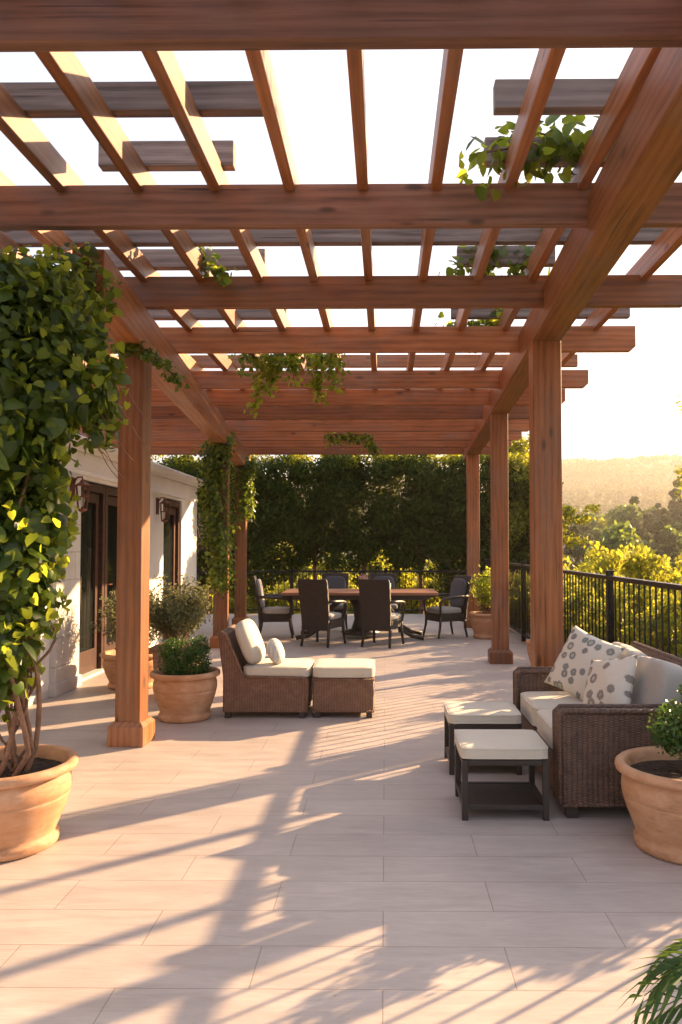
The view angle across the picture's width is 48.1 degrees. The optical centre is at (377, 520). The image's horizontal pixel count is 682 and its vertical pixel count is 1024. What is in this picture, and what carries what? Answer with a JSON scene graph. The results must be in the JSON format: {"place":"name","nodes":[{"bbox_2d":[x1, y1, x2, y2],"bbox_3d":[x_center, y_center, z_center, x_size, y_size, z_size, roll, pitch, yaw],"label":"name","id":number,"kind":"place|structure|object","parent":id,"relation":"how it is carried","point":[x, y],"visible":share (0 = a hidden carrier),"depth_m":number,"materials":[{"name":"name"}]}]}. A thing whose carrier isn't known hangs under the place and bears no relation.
{"place":"outdoors","nodes":[
{"label":"outdoors","id":0,"kind":"place"},
{"bbox_2d":[0,434,202,718],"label":"house","id":1,"kind":"structure","parent":0,"point":[72,659],"depth_m":9.09,"materials":[{"name":"paint"}]},
{"bbox_2d":[70,476,89,512],"bbox_3d":[-3.020,-0.266,7.766,0.192,0.374,0.139,0,-2,1],"label":"wall lamp","id":2,"kind":"object","parent":1,"relation":"attached to","point":[82,482],"visible":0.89,"depth_m":7.75,"materials":[{"name":"brown metal"}]},
{"bbox_2d":[79,483,105,674],"bbox_3d":[-3.310,0.654,8.563,0.140,2.150,0.950,0,-2,1],"label":"glass door","id":3,"kind":"structure","parent":1,"relation":"in","point":[89,659],"depth_m":8.90,"materials":[{"name":"brown wood"}]},
{"bbox_2d":[103,487,117,650],"bbox_3d":[-3.290,0.690,9.582,0.160,2.150,1.050,0,-2,1],"label":"glass door","id":4,"kind":"structure","parent":1,"relation":"in","point":[111,495],"depth_m":9.10,"materials":[{"name":"brown wood"}]},
{"bbox_2d":[156,497,169,522],"bbox_3d":[-3.086,-0.153,10.995,0.192,0.374,0.139,0,-2,1],"label":"wall lamp","id":5,"kind":"object","parent":1,"relation":"attached to","point":[164,501],"visible":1,"depth_m":10.97,"materials":[{"name":"brown metal"}]},
{"bbox_2d":[162,500,179,640],"bbox_3d":[-3.276,0.768,11.815,0.140,2.150,1.000,0,-2,1],"label":"glass door","id":6,"kind":"structure","parent":1,"relation":"in","point":[174,508],"depth_m":12.20,"materials":[{"name":"brown wood"}]},
{"bbox_2d":[0,614,681,1023],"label":"terrace floor","id":7,"kind":"structure","parent":0,"point":[218,866],"depth_m":3.33,"materials":[{"name":"beige tile"}]},
{"bbox_2d":[0,744,78,862],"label":"terracotta pot","id":8,"kind":"object","parent":7,"relation":"on","point":[33,801],"visible":0.88,"depth_m":3.57,"materials":[{"name":"ceramic"}]},
{"bbox_2d":[0,242,147,776],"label":"climbing vine","id":9,"kind":"object","parent":8,"relation":"in","point":[54,319],"visible":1,"depth_m":3.78,"materials":[{"name":"green plant"}]},
{"bbox_2d":[88,585,162,689],"bbox_3d":[-2.504,1.134,7.942,0.864,1.188,0.927,0,-2,-4],"label":"potted shrub","id":10,"kind":"object","parent":7,"relation":"on","point":[109,660],"visible":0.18,"depth_m":7.74,"materials":[{"name":"green plant"}]},
{"bbox_2d":[149,572,214,669],"bbox_3d":[-2.009,1.105,7.383,0.835,1.207,0.910,1,-2,-22],"label":"potted shrub","id":11,"kind":"object","parent":7,"relation":"on","point":[184,613],"visible":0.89,"depth_m":7.28,"materials":[{"name":"green plant"}]},
{"bbox_2d":[150,634,219,723],"bbox_3d":[-1.632,1.330,6.475,0.585,0.693,0.585,-2,-3,39],"label":"potted bush","id":12,"kind":"object","parent":7,"relation":"on","point":[184,692],"visible":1,"depth_m":6.30,"materials":[{"name":"orange ceramic"}]},
{"bbox_2d":[217,619,313,717],"bbox_3d":[-0.967,1.282,6.750,0.786,0.808,0.598,0,-2,1],"label":"lounge chair","id":13,"kind":"object","parent":7,"relation":"on","point":[255,679],"visible":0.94,"depth_m":6.46,"materials":[{"name":"wicker"}]},
{"bbox_2d":[267,638,284,663],"bbox_3d":[-0.885,1.137,6.634,0.154,0.223,0.249,0,-2,1],"label":"round pillow","id":14,"kind":"object","parent":13,"relation":"on","point":[275,652],"visible":1,"depth_m":6.54,"materials":[{"name":"fabric"}]},
{"bbox_2d":[252,575,293,638],"bbox_3d":[-1.680,1.391,12.324,0.664,0.989,0.600,0,-2,-5],"label":"dining chair","id":15,"kind":"object","parent":7,"relation":"on","point":[276,614],"visible":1,"depth_m":12.11,"materials":[{"name":"wicker"}]},
{"bbox_2d":[298,579,346,647],"bbox_3d":[-0.822,1.355,11.292,0.600,0.989,0.664,-1,-2,23],"label":"dining chair","id":16,"kind":"object","parent":7,"relation":"on","point":[317,615],"visible":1,"depth_m":11.06,"materials":[{"name":"wicker"}]},
{"bbox_2d":[322,573,348,628],"bbox_3d":[-0.778,1.425,13.296,0.600,0.989,0.664,0,-2,5],"label":"dining chair","id":17,"kind":"object","parent":7,"relation":"on","point":[337,580],"visible":0.29,"depth_m":13.49,"materials":[{"name":"fabric"}]},
{"bbox_2d":[196,568,481,614],"bbox_3d":[-1.804,1.521,16.327,8.050,1.000,0.072,0,-2,1],"label":"metal fence","id":18,"kind":"object","parent":7,"relation":"on","point":[291,571],"visible":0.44,"depth_m":16.31,"materials":[{"name":"black metal"}]},
{"bbox_2d":[0,0,681,746],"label":"pergola","id":19,"kind":"object","parent":7,"relation":"on","point":[632,196],"visible":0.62,"depth_m":5.07,"materials":[{"name":"brown wood"}]},
{"bbox_2d":[110,340,189,391],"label":"climbing vine","id":20,"kind":"object","parent":19,"relation":"attached to","point":[145,355],"visible":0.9,"depth_m":5.61,"materials":[{"name":"green plant"}]},
{"bbox_2d":[193,430,239,600],"bbox_3d":[-2.310,-0.091,10.930,0.672,2.483,0.564,0,-2,1],"label":"climbing vine","id":21,"kind":"object","parent":19,"relation":"attached to","point":[212,460],"visible":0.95,"depth_m":10.85,"materials":[{"name":"green plant"}]},
{"bbox_2d":[197,247,238,286],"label":"climbing vine","id":22,"kind":"object","parent":19,"relation":"attached to","point":[219,273],"visible":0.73,"depth_m":5.61,"materials":[{"name":"green plant"}]},
{"bbox_2d":[209,465,240,600],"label":"climbing vine","id":23,"kind":"object","parent":19,"relation":"attached to","point":[232,531],"visible":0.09,"depth_m":13.84,"materials":[{"name":"green plant"}]},
{"bbox_2d":[234,457,261,522],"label":"climbing vine","id":24,"kind":"object","parent":19,"relation":"attached to","point":[247,470],"visible":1,"depth_m":13.79,"materials":[{"name":"green plant"}]},
{"bbox_2d":[228,353,350,418],"bbox_3d":[-0.937,-1.457,7.982,1.320,0.847,0.477,0,-2,1],"label":"hanging vine","id":25,"kind":"object","parent":19,"relation":"hanging from","point":[270,364],"visible":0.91,"depth_m":7.88,"materials":[{"name":"green plant"}]},
{"bbox_2d":[323,432,382,462],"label":"hanging vine","id":26,"kind":"object","parent":19,"relation":"hanging from","point":[368,444],"visible":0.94,"depth_m":12.03,"materials":[{"name":"green plant"}]},
{"bbox_2d":[435,311,498,353],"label":"climbing vine","id":27,"kind":"object","parent":19,"relation":"attached to","point":[489,322],"visible":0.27,"depth_m":7.31,"materials":[{"name":"green plant"}]},
{"bbox_2d":[438,245,549,275],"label":"climbing vine","id":28,"kind":"object","parent":19,"relation":"attached to","point":[515,269],"visible":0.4,"depth_m":5.79,"materials":[{"name":"green plant"}]},
{"bbox_2d":[472,168,571,325],"bbox_3d":[1.042,-1.992,5.994,0.996,0.269,4.670,1,-2,-17],"label":"climbing vine","id":29,"kind":"object","parent":19,"relation":"attached to","point":[494,313],"visible":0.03,"depth_m":7.04,"materials":[{"name":"green plant"}]},
{"bbox_2d":[456,115,605,201],"bbox_3d":[0.879,-1.998,4.256,0.891,0.557,0.446,0,-2,1],"label":"climbing vine","id":30,"kind":"object","parent":19,"relation":"attached to","point":[550,152],"visible":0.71,"depth_m":4.18,"materials":[{"name":"green plant"}]},
{"bbox_2d":[312,658,374,717],"bbox_3d":[-0.289,1.468,6.745,0.535,0.437,0.573,0,-2,1],"label":"footstool","id":31,"kind":"object","parent":7,"relation":"on","point":[343,685],"visible":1,"depth_m":6.47,"materials":[{"name":"wicker"}]},
{"bbox_2d":[281,589,437,639],"bbox_3d":[-0.271,1.506,12.258,2.420,0.754,1.100,0,-2,1],"label":"dining table","id":32,"kind":"object","parent":7,"relation":"on","point":[352,596],"visible":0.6,"depth_m":11.93,"materials":[{"name":"brown wood"}]},
{"bbox_2d":[358,579,404,647],"bbox_3d":[0.058,1.352,11.232,0.600,0.989,0.664,-1,-2,21],"label":"dining chair","id":33,"kind":"object","parent":7,"relation":"on","point":[376,602],"visible":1,"depth_m":11.00,"materials":[{"name":"wicker"}]},
{"bbox_2d":[370,573,400,631],"bbox_3d":[0.117,1.424,13.287,0.600,0.989,0.664,0,-2,-3],"label":"dining chair","id":34,"kind":"object","parent":7,"relation":"on","point":[391,578],"visible":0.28,"depth_m":13.52,"materials":[{"name":"fabric"}]},
{"bbox_2d":[422,575,471,638],"bbox_3d":[1.136,1.394,12.411,0.664,0.989,0.600,1,-2,-27],"label":"dining chair","id":35,"kind":"object","parent":7,"relation":"on","point":[458,599],"visible":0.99,"depth_m":12.33,"materials":[{"name":"wicker"}]},
{"bbox_2d":[467,564,490,638],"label":"potted shrub","id":36,"kind":"object","parent":7,"relation":"on","point":[480,621],"visible":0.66,"depth_m":12.09,"materials":[{"name":"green plant"}]},
{"bbox_2d":[444,701,521,774],"bbox_3d":[0.691,1.434,5.066,0.475,0.387,0.435,0,-2,1],"label":"side stool","id":37,"kind":"object","parent":7,"relation":"on","point":[481,715],"visible":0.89,"depth_m":4.87,"materials":[{"name":"fabric"}]},
{"bbox_2d":[454,729,548,820],"bbox_3d":[0.682,1.406,4.257,0.475,0.387,0.435,0,-2,1],"label":"side stool","id":38,"kind":"object","parent":7,"relation":"on","point":[501,747],"visible":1,"depth_m":4.12,"materials":[{"name":"fabric"}]},
{"bbox_2d":[509,572,528,629],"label":"shrub","id":39,"kind":"object","parent":7,"relation":"on","point":[514,592],"visible":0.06,"depth_m":13.68,"materials":[{"name":"green plant"}]},
{"bbox_2d":[509,577,529,633],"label":"shrub","id":40,"kind":"object","parent":7,"relation":"on","point":[520,607],"visible":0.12,"depth_m":12.95,"materials":[{"name":"green plant"}]},
{"bbox_2d":[563,582,584,628],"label":"shrub","id":41,"kind":"object","parent":7,"relation":"on","point":[568,598],"visible":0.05,"depth_m":10.39,"materials":[{"name":"green plant"}]},
{"bbox_2d":[483,557,681,655],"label":"metal fence","id":42,"kind":"object","parent":7,"relation":"on","point":[610,578],"visible":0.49,"depth_m":7.28,"materials":[{"name":"black metal"}]},
{"bbox_2d":[513,641,681,817],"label":"wicker sofa","id":43,"kind":"object","parent":7,"relation":"on","point":[586,744],"visible":0.76,"depth_m":4.07,"materials":[{"name":"brown wicker"}]},
{"bbox_2d":[544,625,624,700],"bbox_3d":[1.363,0.962,5.056,0.159,0.450,0.450,31,-5,-34],"label":"square pillow","id":44,"kind":"object","parent":43,"relation":"on","point":[579,652],"visible":0.82,"depth_m":5.02,"materials":[{"name":"fabric"}]},
{"bbox_2d":[583,654,638,703],"bbox_3d":[1.388,0.995,4.574,0.159,0.380,0.380,30,-28,-21],"label":"square pillow","id":45,"kind":"object","parent":43,"relation":"on","point":[610,681],"visible":0.79,"depth_m":4.50,"materials":[{"name":"fabric"}]},
{"bbox_2d":[577,597,618,641],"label":"shrub","id":46,"kind":"object","parent":7,"relation":"on","point":[593,614],"visible":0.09,"depth_m":8.91,"materials":[{"name":"green plant"}]},
{"bbox_2d":[614,579,681,652],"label":"shrub","id":47,"kind":"object","parent":7,"relation":"on","point":[641,608],"visible":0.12,"depth_m":7.29,"materials":[{"name":"green plant"}]},
{"bbox_2d":[614,684,681,864],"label":"potted shrub","id":48,"kind":"object","parent":7,"relation":"on","point":[651,781],"visible":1,"depth_m":3.60,"materials":[{"name":"orange ceramic"}]},
{"bbox_2d":[619,938,681,1023],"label":"potted palm","id":49,"kind":"object","parent":7,"relation":"on","point":[670,978],"visible":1,"depth_m":1.92,"materials":[{"name":"plant"}]},
{"bbox_2d":[623,590,681,657],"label":"shrub","id":50,"kind":"object","parent":7,"relation":"on","point":[678,603],"visible":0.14,"depth_m":6.51,"materials":[{"name":"green plant"}]},
{"bbox_2d":[0,48,681,478],"label":"sky","id":51,"kind":"structure","parent":0,"point":[627,408],"materials":[{"name":"white"}]},
{"bbox_2d":[197,452,681,574],"bbox_3d":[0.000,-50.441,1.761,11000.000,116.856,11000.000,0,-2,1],"label":"ground","id":52,"kind":"structure","parent":0,"point":[580,477],"depth_m":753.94,"materials":[{"name":"green plant"}]},
{"bbox_2d":[151,455,181,470],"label":"hedge tree","id":53,"kind":"object","parent":52,"relation":"on","point":[164,462],"visible":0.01,"depth_m":17.50,"materials":[{"name":"green plant"}]},
{"bbox_2d":[166,455,261,612],"bbox_3d":[-3.968,0.955,17.460,2.719,5.147,1.658,0,-2,1],"label":"hedge tree","id":54,"kind":"object","parent":52,"relation":"on","point":[187,464],"visible":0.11,"depth_m":17.24,"materials":[{"name":"green plant"}]},
{"bbox_2d":[202,455,318,613],"bbox_3d":[-2.705,0.873,17.413,2.802,5.206,1.713,0,-2,1],"label":"hedge tree","id":55,"kind":"object","parent":52,"relation":"on","point":[260,544],"visible":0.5,"depth_m":17.19,"materials":[{"name":"green plant"}]},
{"bbox_2d":[230,572,299,613],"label":"shrub","id":56,"kind":"object","parent":52,"relation":"on","point":[268,603],"visible":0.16,"depth_m":19.15,"materials":[{"name":"green plant"}]},
{"bbox_2d":[272,572,350,613],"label":"shrub","id":57,"kind":"object","parent":52,"relation":"on","point":[298,612],"visible":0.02,"depth_m":19.84,"materials":[{"name":"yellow plant"}]},
{"bbox_2d":[258,455,373,578],"bbox_3d":[-1.470,0.866,17.604,2.772,5.165,1.709,0,-2,1],"label":"hedge tree","id":58,"kind":"object","parent":52,"relation":"on","point":[306,530],"visible":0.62,"depth_m":17.28,"materials":[{"name":"green plant"}]},
{"bbox_2d":[279,542,355,606],"bbox_3d":[-2.113,2.542,22.751,3.395,4.124,3.341,0,-2,-7],"label":"shrub","id":59,"kind":"object","parent":52,"relation":"on","point":[320,567],"visible":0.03,"depth_m":22.21,"materials":[{"name":"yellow plant"}]},
{"bbox_2d":[318,567,358,613],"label":"shrub","id":60,"kind":"object","parent":52,"relation":"on","point":[350,606],"visible":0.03,"depth_m":20.61,"materials":[{"name":"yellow plant"}]},
{"bbox_2d":[306,455,419,584],"bbox_3d":[-0.265,0.859,17.558,2.798,5.150,1.673,0,-2,1],"label":"hedge tree","id":61,"kind":"object","parent":52,"relation":"on","point":[363,555],"visible":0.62,"depth_m":17.26,"materials":[{"name":"green plant"}]},
{"bbox_2d":[344,550,387,613],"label":"shrub","id":62,"kind":"object","parent":52,"relation":"on","point":[379,560],"visible":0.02,"depth_m":23.20,"materials":[{"name":"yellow plant"}]},
{"bbox_2d":[382,561,435,613],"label":"shrub","id":63,"kind":"object","parent":52,"relation":"on","point":[408,583],"visible":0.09,"depth_m":19.35,"materials":[{"name":"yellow plant"}]},
{"bbox_2d":[362,455,466,613],"bbox_3d":[0.992,0.846,17.565,2.806,5.180,1.641,0,-2,1],"label":"hedge tree","id":64,"kind":"object","parent":52,"relation":"on","point":[387,537],"visible":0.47,"depth_m":17.18,"materials":[{"name":"green plant"}]},
{"bbox_2d":[401,560,435,579],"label":"shrub","id":65,"kind":"object","parent":52,"relation":"on","point":[429,565],"depth_m":23.29,"materials":[{"name":"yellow plant"}]},
{"bbox_2d":[407,576,449,613],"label":"shrub","id":66,"kind":"object","parent":52,"relation":"on","point":[430,601],"visible":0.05,"depth_m":19.28,"materials":[{"name":"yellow plant"}]},
{"bbox_2d":[407,485,457,605],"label":"broadleaf tree","id":67,"kind":"object","parent":52,"relation":"on","point":[445,602],"visible":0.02,"depth_m":18.69,"materials":[{"name":"green plant"}]},
{"bbox_2d":[402,455,523,596],"bbox_3d":[1.989,0.892,17.514,2.870,5.113,1.768,0,-2,1],"label":"hedge tree","id":68,"kind":"object","parent":52,"relation":"on","point":[441,525],"visible":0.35,"depth_m":17.11,"materials":[{"name":"green plant"}]},
{"bbox_2d":[444,451,563,581],"bbox_3d":[2.874,0.916,17.446,2.780,5.105,1.730,0,-2,1],"label":"hedge tree","id":69,"kind":"object","parent":52,"relation":"on","point":[523,546],"visible":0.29,"depth_m":17.09,"materials":[{"name":"green plant"}]},
{"bbox_2d":[479,434,601,572],"bbox_3d":[3.713,0.950,17.861,2.941,6.251,2.517,0,-2,1],"label":"broadleaf tree","id":70,"kind":"object","parent":52,"relation":"on","point":[521,445],"visible":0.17,"depth_m":17.41,"materials":[{"name":"green plant"}]},
{"bbox_2d":[563,555,578,569],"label":"distant tree","id":71,"kind":"object","parent":52,"relation":"on","point":[573,562],"visible":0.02,"depth_m":61.45,"materials":[{"name":"green plant"}]},
{"bbox_2d":[563,524,588,569],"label":"distant tree","id":72,"kind":"object","parent":52,"relation":"on","point":[577,552],"visible":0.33,"depth_m":66.23,"materials":[{"name":"green plant"}]},
{"bbox_2d":[563,583,597,643],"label":"shrub","id":73,"kind":"object","parent":52,"relation":"on","point":[577,609],"visible":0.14,"depth_m":9.72,"materials":[{"name":"green plant"}]},
{"bbox_2d":[563,540,608,576],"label":"shrub","id":74,"kind":"object","parent":52,"relation":"on","point":[592,554],"visible":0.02,"depth_m":22.82,"materials":[{"name":"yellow plant"}]},
{"bbox_2d":[579,523,594,561],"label":"distant tree","id":75,"kind":"object","parent":52,"relation":"on","point":[582,528],"visible":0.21,"depth_m":104.63,"materials":[{"name":"green plant"}]},
{"bbox_2d":[581,559,594,572],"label":"shrub","id":76,"kind":"object","parent":52,"relation":"on","point":[587,565],"visible":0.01,"depth_m":17.68,"materials":[{"name":"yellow plant"}]},
{"bbox_2d":[580,516,597,532],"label":"distant tree","id":77,"kind":"object","parent":52,"relation":"on","point":[593,524],"visible":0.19,"depth_m":144.77,"materials":[{"name":"green plant"}]},
{"bbox_2d":[591,527,602,540],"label":"distant tree","id":78,"kind":"object","parent":52,"relation":"on","point":[596,533],"visible":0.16,"depth_m":128.15,"materials":[{"name":"green plant"}]},
{"bbox_2d":[574,548,625,584],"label":"shrub","id":79,"kind":"object","parent":52,"relation":"on","point":[613,561],"visible":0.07,"depth_m":15.64,"materials":[{"name":"yellow plant"}]},
{"bbox_2d":[580,568,622,599],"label":"shrub","id":80,"kind":"object","parent":52,"relation":"on","point":[615,574],"visible":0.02,"depth_m":11.88,"materials":[{"name":"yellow plant"}]},
{"bbox_2d":[594,518,618,530],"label":"distant tree","id":81,"kind":"object","parent":52,"relation":"on","point":[601,524],"visible":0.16,"depth_m":136.46,"materials":[{"name":"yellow plant"}]},
{"bbox_2d":[579,520,647,570],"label":"distant tree","id":82,"kind":"object","parent":52,"relation":"on","point":[616,535],"visible":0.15,"depth_m":59.03,"materials":[{"name":"green plant"}]},
{"bbox_2d":[586,586,641,641],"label":"shrub","id":83,"kind":"object","parent":52,"relation":"on","point":[617,619],"visible":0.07,"depth_m":8.15,"materials":[{"name":"green plant"}]},
{"bbox_2d":[603,504,625,522],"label":"distant tree","id":84,"kind":"object","parent":52,"relation":"on","point":[606,516],"visible":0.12,"depth_m":150.29,"materials":[{"name":"green plant"}]},
{"bbox_2d":[601,503,643,538],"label":"distant tree","id":85,"kind":"object","parent":52,"relation":"on","point":[629,512],"visible":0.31,"depth_m":117.17,"materials":[{"name":"green plant"}]},
{"bbox_2d":[616,543,649,556],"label":"shrub","id":86,"kind":"object","parent":52,"relation":"on","point":[626,548],"depth_m":23.35,"materials":[{"name":"yellow plant"}]},
{"bbox_2d":[629,496,641,510],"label":"distant tree","id":87,"kind":"object","parent":52,"relation":"on","point":[634,499],"visible":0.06,"depth_m":122.39,"materials":[{"name":"green plant"}]},
{"bbox_2d":[624,544,656,570],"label":"shrub","id":88,"kind":"object","parent":52,"relation":"on","point":[629,555],"depth_m":19.02,"materials":[{"name":"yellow plant"}]},
{"bbox_2d":[628,518,653,547],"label":"distant tree","id":89,"kind":"object","parent":52,"relation":"on","point":[641,532],"visible":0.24,"depth_m":114.22,"materials":[{"name":"green plant"}]},
{"bbox_2d":[615,545,672,587],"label":"shrub","id":90,"kind":"object","parent":52,"relation":"on","point":[641,547],"visible":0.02,"depth_m":14.17,"materials":[{"name":"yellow plant"}]},
{"bbox_2d":[618,547,670,594],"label":"shrub","id":91,"kind":"object","parent":52,"relation":"on","point":[634,564],"visible":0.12,"depth_m":13.23,"materials":[{"name":"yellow plant"}]},
{"bbox_2d":[639,511,657,534],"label":"distant tree","id":92,"kind":"object","parent":52,"relation":"on","point":[648,522],"visible":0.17,"depth_m":117.55,"materials":[{"name":"green plant"}]},
{"bbox_2d":[651,503,662,521],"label":"distant tree","id":93,"kind":"object","parent":52,"relation":"on","point":[657,514],"visible":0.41,"depth_m":144.78,"materials":[{"name":"green plant"}]},
{"bbox_2d":[650,520,666,550],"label":"distant tree","id":94,"kind":"object","parent":52,"relation":"on","point":[659,537],"visible":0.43,"depth_m":89.84,"materials":[{"name":"green plant"}]},
{"bbox_2d":[650,548,672,562],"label":"distant tree","id":95,"kind":"object","parent":52,"relation":"on","point":[660,553],"depth_m":61.99,"materials":[{"name":"green plant"}]},
{"bbox_2d":[649,525,681,552],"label":"distant tree","id":96,"kind":"object","parent":52,"relation":"on","point":[668,529],"visible":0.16,"depth_m":89.78,"materials":[{"name":"green plant"}]},
{"bbox_2d":[659,508,672,527],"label":"distant tree","id":97,"kind":"object","parent":52,"relation":"on","point":[665,519],"visible":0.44,"depth_m":119.50,"materials":[{"name":"green plant"}]},
{"bbox_2d":[650,552,681,596],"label":"shrub","id":98,"kind":"object","parent":52,"relation":"on","point":[667,570],"visible":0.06,"depth_m":12.13,"materials":[{"name":"yellow plant"}]},
{"bbox_2d":[658,533,680,561],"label":"distant tree","id":99,"kind":"object","parent":52,"relation":"on","point":[671,549],"visible":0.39,"depth_m":83.58,"materials":[{"name":"green plant"}]},
{"bbox_2d":[663,553,681,593],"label":"shrub","id":100,"kind":"object","parent":52,"relation":"on","point":[675,579],"visible":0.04,"depth_m":10.82,"materials":[{"name":"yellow plant"}]},
{"bbox_2d":[667,479,681,509],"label":"distant tree","id":101,"kind":"object","parent":52,"relation":"on","point":[672,503],"visible":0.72,"depth_m":147.14,"materials":[{"name":"green plant"}]},
{"bbox_2d":[667,507,681,527],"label":"distant tree","id":102,"kind":"object","parent":52,"relation":"on","point":[675,514],"visible":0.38,"depth_m":128.49,"materials":[{"name":"green plant"}]},
{"bbox_2d":[673,395,681,499],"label":"broadleaf tree","id":103,"kind":"object","parent":52,"relation":"on","point":[678,471],"visible":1,"depth_m":21.81,"materials":[{"name":"green plant"}]},
{"bbox_2d":[673,522,681,531],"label":"distant tree","id":104,"kind":"object","parent":52,"relation":"on","point":[678,528],"visible":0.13,"depth_m":109.24,"materials":[{"name":"green plant"}]},
{"bbox_2d":[526,639,530,666],"bbox_3d":[1.965,1.517,9.033,0.417,0.498,0.417,2,-3,-44],"label":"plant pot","id":105,"kind":"object","parent":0,"point":[528,641],"visible":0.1,"depth_m":8.99,"materials":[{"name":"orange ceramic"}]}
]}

